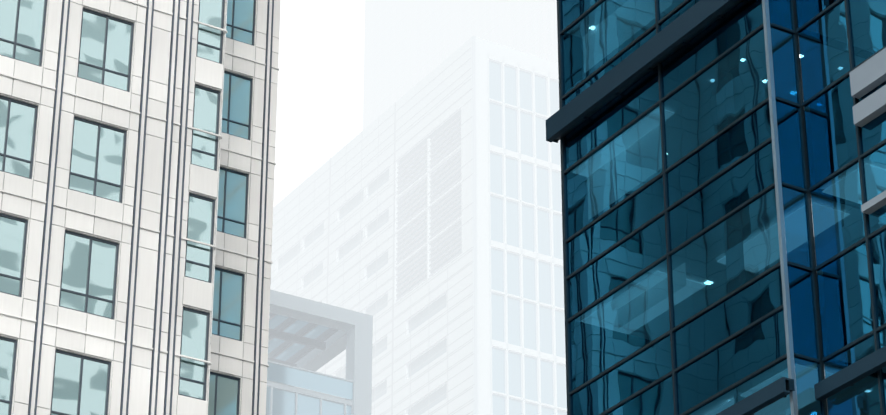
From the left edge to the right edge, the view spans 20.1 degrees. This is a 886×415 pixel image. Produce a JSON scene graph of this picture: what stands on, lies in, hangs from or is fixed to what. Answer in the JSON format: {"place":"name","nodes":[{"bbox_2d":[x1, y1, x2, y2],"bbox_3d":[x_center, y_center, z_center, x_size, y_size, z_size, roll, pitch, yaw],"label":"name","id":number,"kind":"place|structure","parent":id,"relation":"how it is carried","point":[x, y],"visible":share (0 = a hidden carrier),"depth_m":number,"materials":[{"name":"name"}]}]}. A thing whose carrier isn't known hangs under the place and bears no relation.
{"place":"outdoors","nodes":[
{"label":"outdoors","id":0,"kind":"place"},
{"bbox_2d":[273,0,364,206],"label":"sky","id":1,"kind":"structure","parent":0,"point":[320,84],"materials":[{"name":"white"}]},
{"bbox_2d":[266,290,372,414],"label":"portal block","id":2,"kind":"structure","parent":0,"point":[307,338],"depth_m":137.60,"materials":[{"name":"grey concrete"}]},
{"bbox_3d":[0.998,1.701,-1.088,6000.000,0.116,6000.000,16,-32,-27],"label":"ground","id":3,"kind":"structure","parent":0,"visible":0},
{"bbox_2d":[0,0,280,414],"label":"building","id":4,"kind":"structure","parent":3,"relation":"on","point":[137,152],"depth_m":76.45,"materials":[{"name":"grey concrete"}]},
{"bbox_2d":[270,36,566,414],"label":"block","id":5,"kind":"structure","parent":3,"relation":"on","point":[420,222],"depth_m":212.20,"materials":[{"name":"white concrete"}]},
{"bbox_2d":[363,0,557,129],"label":"tower","id":6,"kind":"structure","parent":3,"relation":"on","point":[409,45],"depth_m":399.71,"materials":[{"name":"white"}]},
{"bbox_2d":[546,0,885,414],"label":"glass tower","id":7,"kind":"structure","parent":3,"relation":"on","point":[723,177],"depth_m":75.79,"materials":[{"name":"blue glass"}]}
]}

